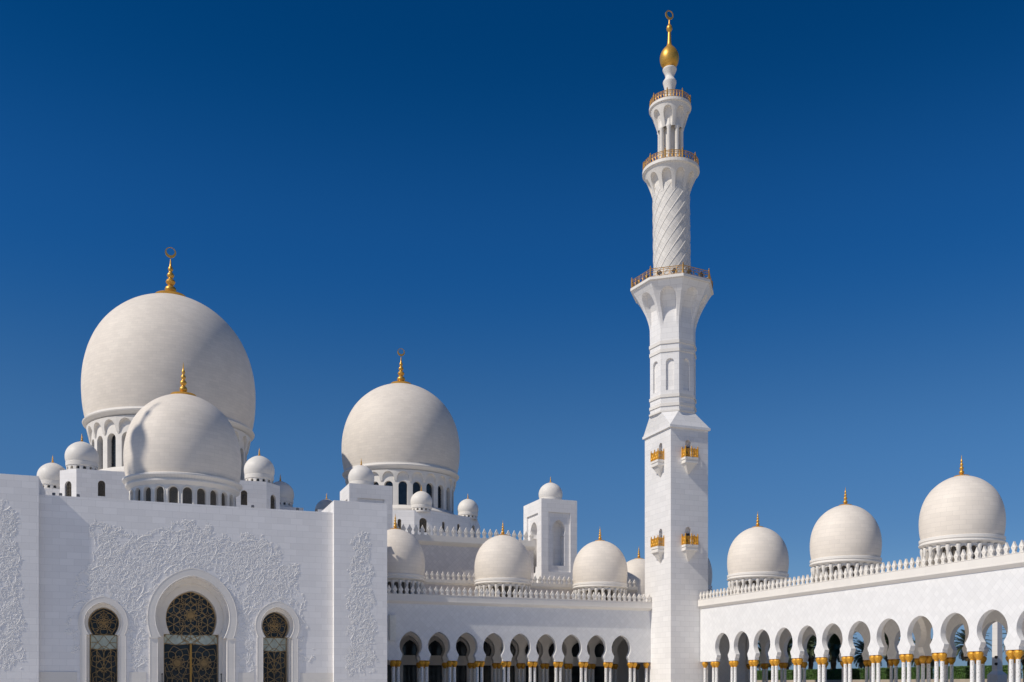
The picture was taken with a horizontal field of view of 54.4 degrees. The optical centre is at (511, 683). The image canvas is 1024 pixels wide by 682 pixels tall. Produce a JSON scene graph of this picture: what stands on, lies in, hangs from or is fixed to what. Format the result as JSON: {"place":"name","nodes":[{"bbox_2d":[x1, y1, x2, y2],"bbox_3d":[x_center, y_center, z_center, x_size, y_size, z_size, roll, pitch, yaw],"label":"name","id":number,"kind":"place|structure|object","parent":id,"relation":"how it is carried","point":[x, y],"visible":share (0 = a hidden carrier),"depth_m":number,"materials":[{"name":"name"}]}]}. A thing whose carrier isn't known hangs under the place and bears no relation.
{"place":"outdoors","nodes":[
{"label":"outdoors","id":0,"kind":"place"},
{"bbox_2d":[0,474,386,681],"bbox_3d":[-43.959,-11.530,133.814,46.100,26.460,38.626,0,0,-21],"label":"portal hall","id":1,"kind":"structure","parent":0,"point":[103,590],"depth_m":117.58,"materials":[{"name":"white stone"}]},
{"bbox_2d":[44,488,59,495],"bbox_3d":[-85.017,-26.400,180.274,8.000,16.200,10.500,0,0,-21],"label":"dome base","id":2,"kind":"object","parent":1,"relation":"on","point":[50,491],"depth_m":176.09,"materials":[{"name":"white stone"}]},
{"bbox_2d":[37,456,64,488],"bbox_3d":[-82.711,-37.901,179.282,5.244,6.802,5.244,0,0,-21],"label":"turret dome","id":3,"kind":"structure","parent":2,"relation":"on","point":[48,474],"depth_m":177.12,"materials":[{"name":"white stone"}]},
{"bbox_2d":[88,608,118,681],"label":"glazed window","id":4,"kind":"structure","parent":1,"relation":"in","point":[103,623],"depth_m":115.78,"materials":[{"name":"black glass"}]},
{"bbox_2d":[60,469,279,508],"bbox_3d":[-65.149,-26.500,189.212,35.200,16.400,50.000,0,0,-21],"label":"dome base","id":5,"kind":"object","parent":1,"relation":"on","point":[88,483],"visible":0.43,"depth_m":162.43,"materials":[{"name":"white stone"}]},
{"bbox_2d":[66,481,70,495],"bbox_3d":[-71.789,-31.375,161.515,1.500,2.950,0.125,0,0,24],"label":"window","id":6,"kind":"structure","parent":5,"relation":"in","point":[68,488],"depth_m":161.69,"materials":[{"name":"black glass"}]},
{"bbox_2d":[65,435,98,469],"bbox_3d":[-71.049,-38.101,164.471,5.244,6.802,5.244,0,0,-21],"label":"turret dome","id":7,"kind":"structure","parent":5,"relation":"on","point":[81,454],"depth_m":162.49,"materials":[{"name":"white stone"}]},
{"bbox_2d":[98,481,104,495],"bbox_3d":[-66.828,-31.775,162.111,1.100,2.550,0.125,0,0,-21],"label":"window","id":8,"kind":"structure","parent":5,"relation":"in","point":[101,485],"depth_m":162.12,"materials":[{"name":"grey glass"}]},
{"bbox_2d":[81,247,255,479],"bbox_3d":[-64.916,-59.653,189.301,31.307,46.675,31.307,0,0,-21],"label":"great dome","id":9,"kind":"structure","parent":5,"relation":"on","point":[140,350],"depth_m":177.05,"materials":[{"name":"white stone"}]},
{"bbox_2d":[111,435,115,466],"bbox_3d":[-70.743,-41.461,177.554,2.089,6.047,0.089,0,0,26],"label":"window","id":10,"kind":"structure","parent":9,"relation":"in","point":[113,441],"depth_m":177.71,"materials":[{"name":"black glass"}]},
{"bbox_2d":[241,491,246,504],"bbox_3d":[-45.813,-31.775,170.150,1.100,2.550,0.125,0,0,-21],"label":"window","id":11,"kind":"structure","parent":5,"relation":"in","point":[243,493],"depth_m":170.19,"materials":[{"name":"grey glass"}]},
{"bbox_2d":[244,449,274,483],"bbox_3d":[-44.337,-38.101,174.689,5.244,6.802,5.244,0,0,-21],"label":"turret dome","id":12,"kind":"structure","parent":5,"relation":"on","point":[259,468],"depth_m":172.66,"materials":[{"name":"white stone"}]},
{"bbox_2d":[271,495,274,508],"bbox_3d":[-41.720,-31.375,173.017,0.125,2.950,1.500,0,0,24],"label":"window","id":13,"kind":"structure","parent":5,"relation":"in","point":[272,498],"depth_m":173.25,"materials":[{"name":"black glass"}]},
{"bbox_2d":[122,363,242,506],"bbox_3d":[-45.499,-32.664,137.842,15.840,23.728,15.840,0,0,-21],"label":"front dome","id":14,"kind":"structure","parent":1,"relation":"on","point":[182,445],"depth_m":131.76,"materials":[{"name":"white stone"}]},
{"bbox_2d":[146,488,150,500],"bbox_3d":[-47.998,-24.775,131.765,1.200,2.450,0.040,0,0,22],"label":"window","id":15,"kind":"structure","parent":14,"relation":"in","point":[148,492],"depth_m":131.84,"materials":[{"name":"grey glass"}]},
{"bbox_2d":[157,487,163,501],"bbox_3d":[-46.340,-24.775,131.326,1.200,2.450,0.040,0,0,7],"label":"window","id":16,"kind":"structure","parent":14,"relation":"in","point":[160,491],"depth_m":131.32,"materials":[{"name":"black glass"}]},
{"bbox_2d":[169,487,177,502],"bbox_3d":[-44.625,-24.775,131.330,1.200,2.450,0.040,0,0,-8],"label":"window","id":17,"kind":"structure","parent":14,"relation":"in","point":[173,492],"depth_m":131.35,"materials":[{"name":"black glass"}]},
{"bbox_2d":[183,487,191,503],"bbox_3d":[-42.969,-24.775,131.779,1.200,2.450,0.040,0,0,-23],"label":"window","id":18,"kind":"structure","parent":14,"relation":"in","point":[187,493],"depth_m":131.77,"materials":[{"name":"black glass"}]},
{"bbox_2d":[197,489,204,504],"bbox_3d":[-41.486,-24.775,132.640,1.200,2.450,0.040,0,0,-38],"label":"window","id":19,"kind":"structure","parent":14,"relation":"in","point":[200,493],"depth_m":132.74,"materials":[{"name":"grey glass"}]},
{"bbox_2d":[210,490,215,504],"bbox_3d":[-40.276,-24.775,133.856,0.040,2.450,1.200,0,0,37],"label":"window","id":20,"kind":"structure","parent":14,"relation":"in","point":[212,495],"depth_m":133.88,"materials":[{"name":"black glass"}]},
{"bbox_2d":[221,493,224,505],"bbox_3d":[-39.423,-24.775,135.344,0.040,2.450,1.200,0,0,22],"label":"window","id":21,"kind":"structure","parent":14,"relation":"in","point":[222,497],"depth_m":135.46,"materials":[{"name":"black glass"}]},
{"bbox_2d":[164,592,217,681],"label":"door","id":22,"kind":"structure","parent":1,"relation":"in","point":[190,647],"depth_m":120.74,"materials":[{"name":"black glass"}]},
{"bbox_2d":[262,612,287,681],"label":"glazed window","id":23,"kind":"structure","parent":1,"relation":"in","point":[274,626],"depth_m":122.76,"materials":[{"name":"black glass"}]},
{"bbox_2d":[280,506,302,510],"bbox_3d":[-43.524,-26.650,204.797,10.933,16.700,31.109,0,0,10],"label":"dome base","id":24,"kind":"object","parent":1,"relation":"on","point":[289,508],"visible":0.04,"depth_m":190.92,"materials":[{"name":"white stone"}]},
{"bbox_2d":[273,475,293,506],"bbox_3d":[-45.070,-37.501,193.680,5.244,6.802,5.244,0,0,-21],"label":"turret dome","id":25,"kind":"structure","parent":24,"relation":"on","point":[286,494],"depth_m":191.97,"materials":[{"name":"white stone"}]},
{"bbox_2d":[315,494,331,509],"bbox_3d":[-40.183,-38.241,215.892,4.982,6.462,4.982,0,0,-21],"label":"turret dome","id":26,"kind":"structure","parent":1,"relation":"on","point":[323,504],"depth_m":213.96,"materials":[{"name":"white stone"}]},
{"bbox_2d":[396,524,534,582],"bbox_3d":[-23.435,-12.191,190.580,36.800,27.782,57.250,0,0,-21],"label":"prayer hall","id":27,"kind":"structure","parent":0,"point":[447,553],"depth_m":165.68,"materials":[{"name":"white stone"}]},
{"bbox_2d":[340,483,392,529],"bbox_3d":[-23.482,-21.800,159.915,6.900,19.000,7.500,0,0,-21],"label":"stair tower","id":28,"kind":"structure","parent":27,"relation":"on","point":[355,492],"depth_m":156.78,"materials":[{"name":"white stone"}]},
{"bbox_2d":[348,460,373,484],"bbox_3d":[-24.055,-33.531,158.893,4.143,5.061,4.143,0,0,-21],"label":"turret dome","id":29,"kind":"structure","parent":28,"relation":"on","point":[360,474],"depth_m":157.25,"materials":[{"name":"white stone"}]},
{"bbox_2d":[393,510,479,537],"bbox_3d":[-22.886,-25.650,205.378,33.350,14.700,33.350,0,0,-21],"label":"dome base","id":30,"kind":"object","parent":27,"relation":"on","point":[419,519],"visible":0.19,"depth_m":190.84,"materials":[{"name":"white stone"}]},
{"bbox_2d":[342,348,459,514],"bbox_3d":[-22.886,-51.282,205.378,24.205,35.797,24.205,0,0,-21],"label":"great dome","id":31,"kind":"structure","parent":30,"relation":"on","point":[400,435],"depth_m":195.60,"materials":[{"name":"white stone"}]},
{"bbox_2d":[399,482,406,504],"bbox_3d":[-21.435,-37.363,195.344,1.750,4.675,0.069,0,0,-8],"label":"window","id":32,"kind":"structure","parent":31,"relation":"in","point":[402,485],"depth_m":195.36,"materials":[{"name":"black glass"}]},
{"bbox_2d":[413,482,419,493],"bbox_3d":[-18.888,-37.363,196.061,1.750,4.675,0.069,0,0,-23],"label":"window","id":33,"kind":"structure","parent":31,"relation":"in","point":[416,487],"depth_m":196.03,"materials":[{"name":"black glass"}]},
{"bbox_2d":[426,484,431,497],"bbox_3d":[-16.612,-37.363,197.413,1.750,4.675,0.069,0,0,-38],"label":"window","id":34,"kind":"structure","parent":31,"relation":"in","point":[428,488],"depth_m":197.62,"materials":[{"name":"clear glass"}]},
{"bbox_2d":[438,486,440,507],"bbox_3d":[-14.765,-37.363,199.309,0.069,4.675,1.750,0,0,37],"label":"window","id":35,"kind":"structure","parent":31,"relation":"in","point":[439,490],"depth_m":199.61,"materials":[{"name":"black glass"}]},
{"bbox_2d":[410,486,431,511],"bbox_3d":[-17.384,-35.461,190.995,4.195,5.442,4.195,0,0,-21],"label":"turret dome","id":36,"kind":"structure","parent":30,"relation":"on","point":[421,500],"depth_m":189.37,"materials":[{"name":"white stone"}]},
{"bbox_2d":[419,518,425,531],"bbox_3d":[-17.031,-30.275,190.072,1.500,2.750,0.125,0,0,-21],"label":"window","id":37,"kind":"structure","parent":30,"relation":"in","point":[422,521],"depth_m":190.09,"materials":[{"name":"grey glass"}]},
{"bbox_2d":[457,496,477,519],"bbox_3d":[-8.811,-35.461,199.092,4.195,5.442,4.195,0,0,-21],"label":"turret dome","id":38,"kind":"structure","parent":30,"relation":"on","point":[467,507],"depth_m":197.48,"materials":[{"name":"white stone"}]},
{"bbox_2d":[524,498,576,583],"bbox_3d":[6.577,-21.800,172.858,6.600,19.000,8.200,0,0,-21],"label":"stair tower","id":39,"kind":"structure","parent":27,"relation":"on","point":[550,525],"depth_m":169.74,"materials":[{"name":"white stone"}]},
{"bbox_2d":[539,476,562,499],"bbox_3d":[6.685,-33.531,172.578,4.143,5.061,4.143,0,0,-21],"label":"turret dome","id":40,"kind":"structure","parent":39,"relation":"on","point":[550,490],"depth_m":170.95,"materials":[{"name":"white stone"}]},
{"bbox_2d":[0,0,1023,678],"label":"sky","id":41,"kind":"structure","parent":0,"point":[459,186],"materials":[{"name":"blue"}]},
{"label":"courtyard paving","id":42,"kind":"structure","parent":0,"visible":0},
{"bbox_2d":[387,585,651,681],"bbox_3d":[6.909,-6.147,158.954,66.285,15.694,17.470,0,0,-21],"label":"arcade","id":43,"kind":"object","parent":42,"relation":"on","point":[447,637],"visible":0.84,"depth_m":151.69,"materials":[{"name":"white stone"}]},
{"bbox_2d":[387,665,390,681],"bbox_3d":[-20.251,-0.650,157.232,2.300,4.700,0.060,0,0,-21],"label":"door","id":44,"kind":"structure","parent":43,"relation":"in","point":[388,666],"depth_m":157.52,"materials":[{"name":"black glass"}]},
{"bbox_2d":[389,615,395,640],"bbox_3d":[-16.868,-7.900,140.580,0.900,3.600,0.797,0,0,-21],"label":"wall louver","id":45,"kind":"object","parent":43,"relation":"attached to","point":[392,627],"depth_m":140.26,"materials":[{"name":"white paint"}]},
{"bbox_2d":[387,515,424,593],"bbox_3d":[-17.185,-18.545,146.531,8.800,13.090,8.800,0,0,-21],"label":"arcade dome","id":46,"kind":"structure","parent":43,"relation":"on","point":[405,561],"depth_m":143.10,"materials":[{"name":"white stone"}]},
{"bbox_2d":[403,665,415,681],"bbox_3d":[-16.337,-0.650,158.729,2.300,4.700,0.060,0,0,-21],"label":"door","id":47,"kind":"structure","parent":43,"relation":"in","point":[409,671],"depth_m":158.71,"materials":[{"name":"black glass"}]},
{"bbox_2d":[429,665,441,681],"bbox_3d":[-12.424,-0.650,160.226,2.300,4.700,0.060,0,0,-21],"label":"door","id":48,"kind":"structure","parent":43,"relation":"in","point":[435,671],"depth_m":160.31,"materials":[{"name":"black glass"}]},
{"bbox_2d":[456,665,465,681],"bbox_3d":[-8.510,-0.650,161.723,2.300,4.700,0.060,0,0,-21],"label":"door","id":49,"kind":"structure","parent":43,"relation":"in","point":[460,669],"depth_m":161.88,"materials":[{"name":"black glass"}]},
{"bbox_2d":[479,665,490,681],"bbox_3d":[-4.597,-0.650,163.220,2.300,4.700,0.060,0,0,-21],"label":"door","id":50,"kind":"structure","parent":43,"relation":"in","point":[486,669],"depth_m":163.39,"materials":[{"name":"black glass"}]},
{"bbox_2d":[474,524,531,597],"bbox_3d":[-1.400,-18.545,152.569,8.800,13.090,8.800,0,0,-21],"label":"arcade dome","id":51,"kind":"structure","parent":43,"relation":"on","point":[502,560],"depth_m":149.13,"materials":[{"name":"white stone"}]},
{"bbox_2d":[502,666,513,681],"bbox_3d":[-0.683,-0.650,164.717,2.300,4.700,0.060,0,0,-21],"label":"door","id":52,"kind":"structure","parent":43,"relation":"in","point":[511,667],"depth_m":164.91,"materials":[{"name":"black glass"}]},
{"bbox_2d":[423,571,637,600],"bbox_3d":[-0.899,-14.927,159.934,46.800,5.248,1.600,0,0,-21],"label":"parapet","id":53,"kind":"structure","parent":43,"relation":"on","point":[469,583],"depth_m":157.41,"materials":[{"name":"white stone"}]},
{"bbox_2d":[526,666,537,681],"bbox_3d":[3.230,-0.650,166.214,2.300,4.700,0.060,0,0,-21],"label":"door","id":54,"kind":"structure","parent":43,"relation":"in","point":[527,667],"depth_m":166.19,"materials":[{"name":"black glass"}]},
{"bbox_2d":[549,666,558,681],"bbox_3d":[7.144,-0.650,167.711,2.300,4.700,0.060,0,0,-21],"label":"door","id":55,"kind":"structure","parent":43,"relation":"in","point":[551,668],"depth_m":167.63,"materials":[{"name":"black glass"}]},
{"bbox_2d":[572,666,579,681],"bbox_3d":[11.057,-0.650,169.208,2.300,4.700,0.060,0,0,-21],"label":"door","id":56,"kind":"structure","parent":43,"relation":"in","point":[575,669],"depth_m":169.18,"materials":[{"name":"black glass"}]},
{"bbox_2d":[594,666,603,681],"bbox_3d":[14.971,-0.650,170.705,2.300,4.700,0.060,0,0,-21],"label":"door","id":57,"kind":"structure","parent":43,"relation":"in","point":[598,670],"depth_m":170.69,"materials":[{"name":"black glass"}]},
{"bbox_2d":[572,530,627,600],"bbox_3d":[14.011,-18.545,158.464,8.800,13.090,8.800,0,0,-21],"label":"arcade dome","id":58,"kind":"structure","parent":43,"relation":"on","point":[600,566],"depth_m":155.05,"materials":[{"name":"white stone"}]},
{"bbox_2d":[630,10,713,681],"bbox_3d":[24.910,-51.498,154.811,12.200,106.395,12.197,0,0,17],"label":"minaret","id":59,"kind":"object","parent":42,"relation":"on","point":[672,295],"visible":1,"depth_m":151.90,"materials":[{"name":"white stone"}]},
{"bbox_2d":[708,632,747,681],"bbox_3d":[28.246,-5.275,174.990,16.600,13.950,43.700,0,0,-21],"label":"arcade wing","id":60,"kind":"structure","parent":42,"relation":"on","point":[724,670],"depth_m":165.89,"materials":[{"name":"white stone"}]},
{"bbox_2d":[626,549,644,601],"bbox_3d":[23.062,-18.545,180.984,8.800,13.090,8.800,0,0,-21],"label":"arcade dome","id":61,"kind":"structure","parent":60,"relation":"on","point":[636,569],"depth_m":177.23,"materials":[{"name":"white stone"}]},
{"bbox_2d":[708,558,712,596],"bbox_3d":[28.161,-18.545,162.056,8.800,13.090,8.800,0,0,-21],"label":"arcade dome","id":62,"kind":"structure","parent":60,"relation":"on","point":[709,576],"depth_m":159.75,"materials":[{"name":"white stone"}]},
{"bbox_2d":[698,540,1023,681],"bbox_3d":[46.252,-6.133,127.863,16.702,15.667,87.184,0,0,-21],"label":"arcade","id":63,"kind":"object","parent":42,"relation":"on","point":[977,597],"visible":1,"depth_m":119.38,"materials":[{"name":"white stone"}]},
{"bbox_2d":[727,513,788,594],"bbox_3d":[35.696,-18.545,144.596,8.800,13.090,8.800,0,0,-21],"label":"arcade dome","id":64,"kind":"structure","parent":63,"relation":"on","point":[757,553],"depth_m":141.22,"materials":[{"name":"white stone"}]},
{"bbox_2d":[809,487,881,582],"bbox_3d":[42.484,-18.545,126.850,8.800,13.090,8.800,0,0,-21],"label":"arcade dome","id":65,"kind":"structure","parent":63,"relation":"on","point":[845,535],"depth_m":123.49,"materials":[{"name":"white stone"}]},
{"bbox_2d":[918,455,1005,566],"bbox_3d":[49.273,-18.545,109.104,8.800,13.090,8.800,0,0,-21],"label":"arcade dome","id":66,"kind":"structure","parent":63,"relation":"on","point":[961,512],"depth_m":105.80,"materials":[{"name":"white stone"}]},
{"label":"ground","id":67,"kind":"structure","parent":0,"visible":0},
{"bbox_2d":[753,643,774,669],"bbox_3d":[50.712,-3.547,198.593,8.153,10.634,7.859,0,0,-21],"label":"palm tree","id":68,"kind":"object","parent":67,"relation":"on","point":[759,663],"visible":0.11,"depth_m":197.68,"materials":[{"name":"green plant"}]},
{"bbox_2d":[769,638,792,669],"bbox_3d":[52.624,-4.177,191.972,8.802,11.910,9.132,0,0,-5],"label":"palm tree","id":69,"kind":"object","parent":67,"relation":"on","point":[790,663],"visible":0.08,"depth_m":190.12,"materials":[{"name":"green plant"}]},
{"bbox_2d":[789,635,816,668],"bbox_3d":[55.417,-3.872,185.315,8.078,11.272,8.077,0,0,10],"label":"palm tree","id":70,"kind":"object","parent":67,"relation":"on","point":[811,658],"visible":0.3,"depth_m":184.07,"materials":[{"name":"green plant"}]},
{"bbox_2d":[809,634,858,668],"bbox_3d":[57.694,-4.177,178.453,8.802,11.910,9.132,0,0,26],"label":"palm tree","id":71,"kind":"object","parent":67,"relation":"on","point":[834,644],"visible":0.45,"depth_m":177.18,"materials":[{"name":"green plant"}]},
{"bbox_2d":[853,640,886,668],"bbox_3d":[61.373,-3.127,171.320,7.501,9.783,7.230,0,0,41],"label":"palm tree","id":72,"kind":"object","parent":67,"relation":"on","point":[860,646],"visible":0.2,"depth_m":170.91,"materials":[{"name":"green plant"}]},
{"bbox_2d":[757,679,1023,681],"bbox_3d":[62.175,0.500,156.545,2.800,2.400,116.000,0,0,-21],"label":"garden planter","id":73,"kind":"object","parent":67,"relation":"on","point":[932,680],"depth_m":159.11,"materials":[{"name":"beige stone"}]},
{"bbox_2d":[753,670,770,679],"bbox_3d":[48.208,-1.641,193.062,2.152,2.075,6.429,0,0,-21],"label":"clipped hedge","id":74,"kind":"object","parent":73,"relation":"on","point":[759,674],"visible":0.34,"depth_m":191.48,"materials":[{"name":"green plant"}]},
{"bbox_2d":[778,669,797,679],"bbox_3d":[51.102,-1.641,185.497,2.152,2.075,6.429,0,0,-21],"label":"clipped hedge","id":75,"kind":"object","parent":73,"relation":"on","point":[789,674],"visible":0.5,"depth_m":183.31,"materials":[{"name":"green plant"}]},
{"bbox_2d":[802,669,828,679],"bbox_3d":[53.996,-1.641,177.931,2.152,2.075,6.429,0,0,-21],"label":"clipped hedge","id":76,"kind":"object","parent":73,"relation":"on","point":[811,674],"visible":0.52,"depth_m":176.97,"materials":[{"name":"green plant"}]},
{"bbox_2d":[828,668,860,679],"bbox_3d":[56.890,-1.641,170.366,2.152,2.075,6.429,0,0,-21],"label":"clipped hedge","id":77,"kind":"object","parent":73,"relation":"on","point":[834,674],"visible":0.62,"depth_m":170.23,"materials":[{"name":"green plant"}]},
{"bbox_2d":[859,667,893,679],"bbox_3d":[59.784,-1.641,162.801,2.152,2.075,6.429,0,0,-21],"label":"clipped hedge","id":78,"kind":"object","parent":73,"relation":"on","point":[884,673],"visible":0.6,"depth_m":160.62,"materials":[{"name":"green plant"}]},
{"bbox_2d":[898,667,933,678],"bbox_3d":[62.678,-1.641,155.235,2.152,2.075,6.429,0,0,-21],"label":"clipped hedge","id":79,"kind":"object","parent":73,"relation":"on","point":[913,672],"visible":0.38,"depth_m":154.13,"materials":[{"name":"green plant"}]},
{"bbox_2d":[933,666,969,678],"bbox_3d":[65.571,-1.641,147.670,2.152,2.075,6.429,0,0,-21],"label":"clipped hedge","id":80,"kind":"object","parent":73,"relation":"on","point":[961,672],"visible":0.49,"depth_m":145.39,"materials":[{"name":"green plant"}]},
{"bbox_2d":[985,665,1021,678],"bbox_3d":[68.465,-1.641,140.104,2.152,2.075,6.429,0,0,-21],"label":"clipped hedge","id":81,"kind":"object","parent":73,"relation":"on","point":[988,669],"visible":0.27,"depth_m":140.31,"materials":[{"name":"green plant"}]},
{"bbox_2d":[882,632,913,667],"bbox_3d":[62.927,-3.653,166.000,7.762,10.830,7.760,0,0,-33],"label":"palm tree","id":82,"kind":"object","parent":67,"relation":"on","point":[887,643],"visible":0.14,"depth_m":165.08,"materials":[{"name":"green plant"}]},
{"bbox_2d":[906,639,933,667],"bbox_3d":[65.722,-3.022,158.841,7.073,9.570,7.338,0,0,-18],"label":"palm tree","id":83,"kind":"object","parent":67,"relation":"on","point":[932,663],"visible":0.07,"depth_m":158.13,"materials":[{"name":"green plant"}]},
{"bbox_2d":[954,629,991,665],"bbox_3d":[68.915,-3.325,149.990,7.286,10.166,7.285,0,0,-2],"label":"palm tree","id":84,"kind":"object","parent":67,"relation":"on","point":[959,647],"visible":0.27,"depth_m":149.62,"materials":[{"name":"green plant"}]},
{"bbox_2d":[987,622,1006,681],"bbox_3d":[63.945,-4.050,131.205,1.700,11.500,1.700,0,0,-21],"label":"lamp pylon","id":85,"kind":"object","parent":67,"relation":"on","point":[996,674],"visible":0.95,"depth_m":130.82,"materials":[{"name":"white metal"}]},
{"bbox_2d":[1002,627,1023,678],"bbox_3d":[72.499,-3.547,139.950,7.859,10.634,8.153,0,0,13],"label":"palm tree","id":86,"kind":"object","parent":67,"relation":"on","point":[1022,660],"visible":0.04,"depth_m":140.41,"materials":[{"name":"green plant"}]}
]}

